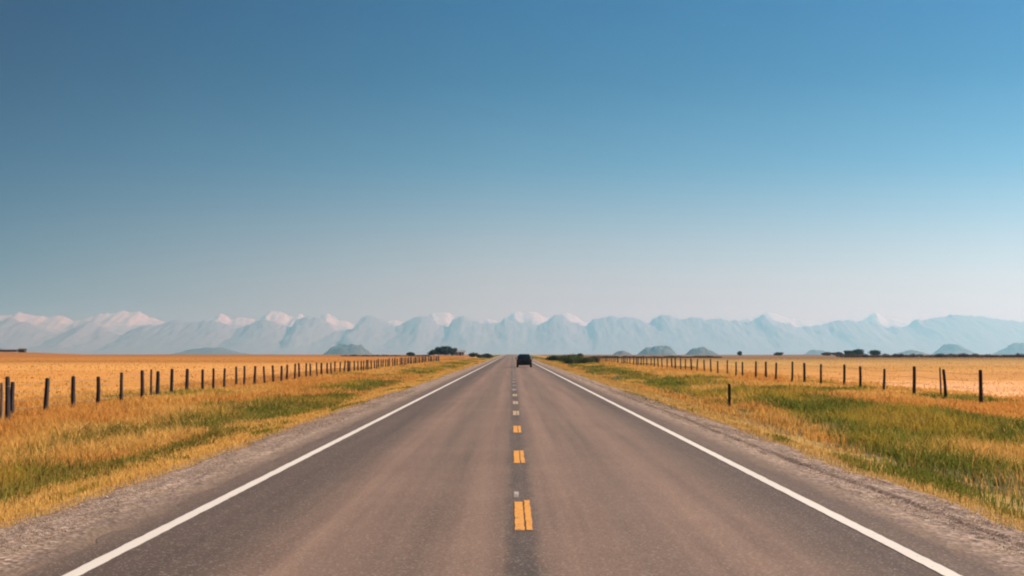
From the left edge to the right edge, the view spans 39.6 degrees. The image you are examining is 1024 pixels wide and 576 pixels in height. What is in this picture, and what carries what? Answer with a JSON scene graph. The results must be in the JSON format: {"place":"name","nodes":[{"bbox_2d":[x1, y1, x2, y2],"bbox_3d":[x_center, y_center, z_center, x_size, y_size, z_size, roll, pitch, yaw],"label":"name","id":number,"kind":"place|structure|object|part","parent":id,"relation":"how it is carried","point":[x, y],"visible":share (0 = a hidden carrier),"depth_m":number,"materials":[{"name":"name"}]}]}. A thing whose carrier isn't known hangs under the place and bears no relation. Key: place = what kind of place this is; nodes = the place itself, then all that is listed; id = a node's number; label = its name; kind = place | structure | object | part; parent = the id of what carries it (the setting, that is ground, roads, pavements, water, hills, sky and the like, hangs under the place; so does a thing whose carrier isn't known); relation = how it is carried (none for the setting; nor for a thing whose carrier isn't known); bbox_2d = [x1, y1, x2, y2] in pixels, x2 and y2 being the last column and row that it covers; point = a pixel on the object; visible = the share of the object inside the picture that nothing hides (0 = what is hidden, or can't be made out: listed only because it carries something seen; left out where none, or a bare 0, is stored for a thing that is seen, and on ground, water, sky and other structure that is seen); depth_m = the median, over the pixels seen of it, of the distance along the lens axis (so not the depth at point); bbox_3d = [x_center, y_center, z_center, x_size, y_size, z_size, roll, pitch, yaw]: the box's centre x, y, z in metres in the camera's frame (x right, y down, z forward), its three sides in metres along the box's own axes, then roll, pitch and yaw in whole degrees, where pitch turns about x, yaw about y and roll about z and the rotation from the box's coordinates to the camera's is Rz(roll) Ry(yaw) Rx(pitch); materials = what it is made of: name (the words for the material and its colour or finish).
{"place":"outdoors","nodes":[
{"label":"outdoors","id":0,"kind":"place"},
{"bbox_2d":[174,347,246,353],"bbox_3d":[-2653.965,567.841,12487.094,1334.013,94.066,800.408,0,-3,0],"label":"hill","id":1,"kind":"structure","parent":0,"point":[209,350],"depth_m":12368.65,"materials":[{"name":"blue stone"}]},
{"bbox_2d":[323,344,372,354],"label":"hill","id":2,"kind":"structure","parent":0,"point":[345,349],"depth_m":9420.60,"materials":[{"name":"blue stone"}]},
{"bbox_2d":[0,310,911,334],"bbox_3d":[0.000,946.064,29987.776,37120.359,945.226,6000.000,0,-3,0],"label":"mountains","id":3,"kind":"structure","parent":0,"point":[121,322],"depth_m":29679.94,"materials":[{"name":"white snow"}]},
{"bbox_2d":[0,314,1023,354],"bbox_3d":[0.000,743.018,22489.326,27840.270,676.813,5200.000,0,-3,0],"label":"foothill mountains","id":4,"kind":"structure","parent":0,"point":[763,334],"depth_m":21462.87,"materials":[{"name":"grey stone"}]},
{"bbox_2d":[0,352,1023,530],"bbox_3d":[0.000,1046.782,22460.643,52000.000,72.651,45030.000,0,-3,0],"label":"ground","id":5,"kind":"structure","parent":0,"point":[52,358],"depth_m":169.40,"materials":[{"name":"yellow plant"}]},
{"bbox_2d":[0,382,3,420],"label":"corner post","id":6,"kind":"object","parent":5,"relation":"on","point":[1,398],"visible":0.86,"depth_m":40.26,"materials":[{"name":"brown wood"}]},
{"bbox_2d":[4,376,9,419],"bbox_3d":[-14.160,3.399,39.890,0.170,1.847,0.175,0,-3,0],"label":"corner post","id":7,"kind":"object","parent":5,"relation":"on","point":[7,396],"visible":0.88,"depth_m":39.84,"materials":[{"name":"brown wood"}]},
{"bbox_2d":[0,349,17,351],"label":"farm shed","id":8,"kind":"structure","parent":5,"relation":"on","point":[8,350],"depth_m":719.71,"materials":[{"name":"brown wood"}]},
{"bbox_2d":[18,348,26,351],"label":"farm shed","id":9,"kind":"structure","parent":5,"relation":"on","point":[22,349],"depth_m":712.80,"materials":[{"name":"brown wood"}]},
{"bbox_2d":[0,358,426,397],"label":"field stubble","id":10,"kind":"object","parent":5,"relation":"on","point":[69,388],"visible":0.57,"depth_m":154.08,"materials":[{"name":"yellow plant"}]},
{"bbox_2d":[10,356,438,416],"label":"wire fence","id":11,"kind":"object","parent":5,"relation":"on","point":[98,385],"visible":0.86,"depth_m":66.02,"materials":[{"name":"brown wood"}]},
{"bbox_2d":[0,358,493,533],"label":"verge grass","id":12,"kind":"structure","parent":5,"relation":"on","point":[83,440],"depth_m":38.82,"materials":[{"name":"yellow plant"}]},
{"bbox_2d":[0,355,503,575],"bbox_3d":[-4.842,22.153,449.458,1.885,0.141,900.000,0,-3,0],"label":"gravel shoulder","id":13,"kind":"object","parent":5,"relation":"on","point":[27,557],"visible":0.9,"depth_m":18.12},
{"bbox_2d":[341,354,429,356],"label":"hedgerow","id":14,"kind":"object","parent":5,"relation":"on","point":[385,355],"visible":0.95,"depth_m":638.74,"materials":[{"name":"green plant"}]},
{"bbox_2d":[427,349,437,354],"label":"broadleaf tree","id":15,"kind":"object","parent":5,"relation":"on","point":[433,352],"visible":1,"depth_m":798.10,"materials":[{"name":"green plant"}]},
{"bbox_2d":[439,346,448,354],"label":"broadleaf tree","id":16,"kind":"object","parent":5,"relation":"on","point":[443,350],"visible":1,"depth_m":799.72,"materials":[{"name":"green plant"}]},
{"bbox_2d":[448,348,456,354],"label":"broadleaf tree","id":17,"kind":"object","parent":5,"relation":"on","point":[452,351],"visible":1,"depth_m":795.91,"materials":[{"name":"green plant"}]},
{"bbox_2d":[455,350,464,355],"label":"farmhouse","id":18,"kind":"object","parent":5,"relation":"on","point":[460,352],"visible":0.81,"depth_m":811.85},
{"bbox_2d":[0,390,1023,556],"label":"gravel","id":19,"kind":"structure","parent":5,"relation":"on","point":[618,392],"depth_m":21.54,"materials":[{"name":"grey gravel"}]},
{"bbox_2d":[545,355,557,360],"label":"verge bush","id":20,"kind":"object","parent":5,"relation":"on","point":[553,357],"visible":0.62,"depth_m":329.09,"materials":[{"name":"green plant"}]},
{"bbox_2d":[556,354,566,361],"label":"verge bush","id":21,"kind":"object","parent":5,"relation":"on","point":[560,358],"visible":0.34,"depth_m":283.90,"materials":[{"name":"green plant"}]},
{"bbox_2d":[562,354,576,363],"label":"verge bush","id":22,"kind":"object","parent":5,"relation":"on","point":[568,359],"visible":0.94,"depth_m":233.89,"materials":[{"name":"green plant"}]},
{"bbox_2d":[567,353,582,362],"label":"verge bush","id":23,"kind":"object","parent":5,"relation":"on","point":[578,357],"visible":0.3,"depth_m":239.34,"materials":[{"name":"green plant"}]},
{"bbox_2d":[575,356,595,363],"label":"verge bush","id":24,"kind":"object","parent":5,"relation":"on","point":[586,360],"visible":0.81,"depth_m":231.42,"materials":[{"name":"green plant"}]},
{"bbox_2d":[588,356,599,362],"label":"verge bush","id":25,"kind":"object","parent":5,"relation":"on","point":[596,359],"visible":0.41,"depth_m":235.47,"materials":[{"name":"green plant"}]},
{"bbox_2d":[591,355,721,357],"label":"hedgerow","id":26,"kind":"object","parent":5,"relation":"on","point":[671,356],"visible":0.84,"depth_m":468.85,"materials":[{"name":"green plant"}]},
{"bbox_2d":[728,384,730,406],"bbox_3d":[8.459,4.370,55.371,0.110,1.280,0.076,0,-3,0],"label":"roadside delineator","id":27,"kind":"object","parent":5,"relation":"on","point":[729,393],"visible":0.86,"depth_m":55.36,"materials":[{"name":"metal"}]},
{"bbox_2d":[531,358,1023,533],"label":"verge grass","id":28,"kind":"structure","parent":5,"relation":"on","point":[950,430],"depth_m":40.37,"materials":[{"name":"plant"}]},
{"bbox_2d":[532,359,1023,575],"bbox_3d":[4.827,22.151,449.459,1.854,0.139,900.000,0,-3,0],"label":"gravel shoulder","id":29,"kind":"object","parent":5,"relation":"on","point":[981,551],"visible":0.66,"depth_m":18.43},
{"bbox_2d":[598,355,983,402],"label":"wire fence","id":30,"kind":"object","parent":5,"relation":"on","point":[945,386],"visible":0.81,"depth_m":79.96,"materials":[{"name":"brown wood"}]},
{"bbox_2d":[605,358,1023,407],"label":"field stubble","id":31,"kind":"object","parent":5,"relation":"on","point":[992,364],"visible":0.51,"depth_m":178.87,"materials":[{"name":"yellow plant"}]},
{"bbox_2d":[821,352,831,355],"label":"tree","id":32,"kind":"object","parent":5,"relation":"on","point":[826,353],"visible":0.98,"depth_m":858.03,"materials":[{"name":"green plant"}]},
{"bbox_2d":[830,352,843,355],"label":"tree","id":33,"kind":"object","parent":5,"relation":"on","point":[836,353],"visible":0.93,"depth_m":847.66,"materials":[{"name":"green plant"}]},
{"bbox_2d":[843,350,853,354],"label":"tree","id":34,"kind":"object","parent":5,"relation":"on","point":[847,352],"visible":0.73,"depth_m":857.57,"materials":[{"name":"green plant"}]},
{"bbox_2d":[851,348,864,355],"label":"tree","id":35,"kind":"object","parent":5,"relation":"on","point":[858,352],"visible":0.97,"depth_m":847.61,"materials":[{"name":"green plant"}]},
{"bbox_2d":[868,350,880,354],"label":"tree","id":36,"kind":"object","parent":5,"relation":"on","point":[874,352],"visible":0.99,"depth_m":856.53,"materials":[{"name":"green plant"}]},
{"bbox_2d":[836,353,1023,357],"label":"hedgerow","id":37,"kind":"object","parent":5,"relation":"on","point":[913,355],"visible":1,"depth_m":479.26,"materials":[{"name":"green plant"}]},
{"bbox_2d":[0,0,1023,324],"label":"sky","id":38,"kind":"structure","parent":0,"point":[188,161],"materials":[{"name":"blue"}]},
{"bbox_2d":[22,354,1003,575],"bbox_3d":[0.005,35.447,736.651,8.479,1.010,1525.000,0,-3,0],"label":"road","id":39,"kind":"structure","parent":0,"point":[504,465],"depth_m":16.47,"materials":[{"name":"grey asphalt"}]},
{"bbox_2d":[515,354,532,366],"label":"car","id":40,"kind":"object","parent":39,"relation":"on","point":[524,359],"visible":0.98,"depth_m":167.87,"materials":[{"name":"black paint"}]},
{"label":"rear window","id":41,"kind":"part","parent":40,"relation":"part of","materials":[{"name":"black glass"}]},
{"bbox_2d":[613,351,631,354],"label":"hill","id":42,"kind":"structure","parent":0,"point":[621,353],"depth_m":5561.10,"materials":[{"name":"blue stone"}]},
{"bbox_2d":[637,345,676,354],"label":"hill","id":43,"kind":"structure","parent":0,"point":[661,350],"depth_m":7450.09,"materials":[{"name":"blue stone"}]},
{"bbox_2d":[685,347,718,354],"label":"hill","id":44,"kind":"structure","parent":0,"point":[700,351],"depth_m":6459.73,"materials":[{"name":"blue stone"}]},
{"bbox_2d":[803,350,831,354],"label":"hill","id":45,"kind":"structure","parent":0,"point":[814,352],"depth_m":10941.77,"materials":[{"name":"blue stone"}]},
{"bbox_2d":[895,350,930,354],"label":"hill","id":46,"kind":"structure","parent":0,"point":[908,352],"depth_m":8956.87,"materials":[{"name":"blue stone"}]},
{"bbox_2d":[931,344,974,354],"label":"hill","id":47,"kind":"structure","parent":0,"point":[953,349],"depth_m":11429.34,"materials":[{"name":"blue stone"}]},
{"bbox_2d":[991,342,1023,354],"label":"hill","id":48,"kind":"structure","parent":0,"point":[1014,348],"depth_m":11420.42,"materials":[{"name":"blue stone"}]}
]}

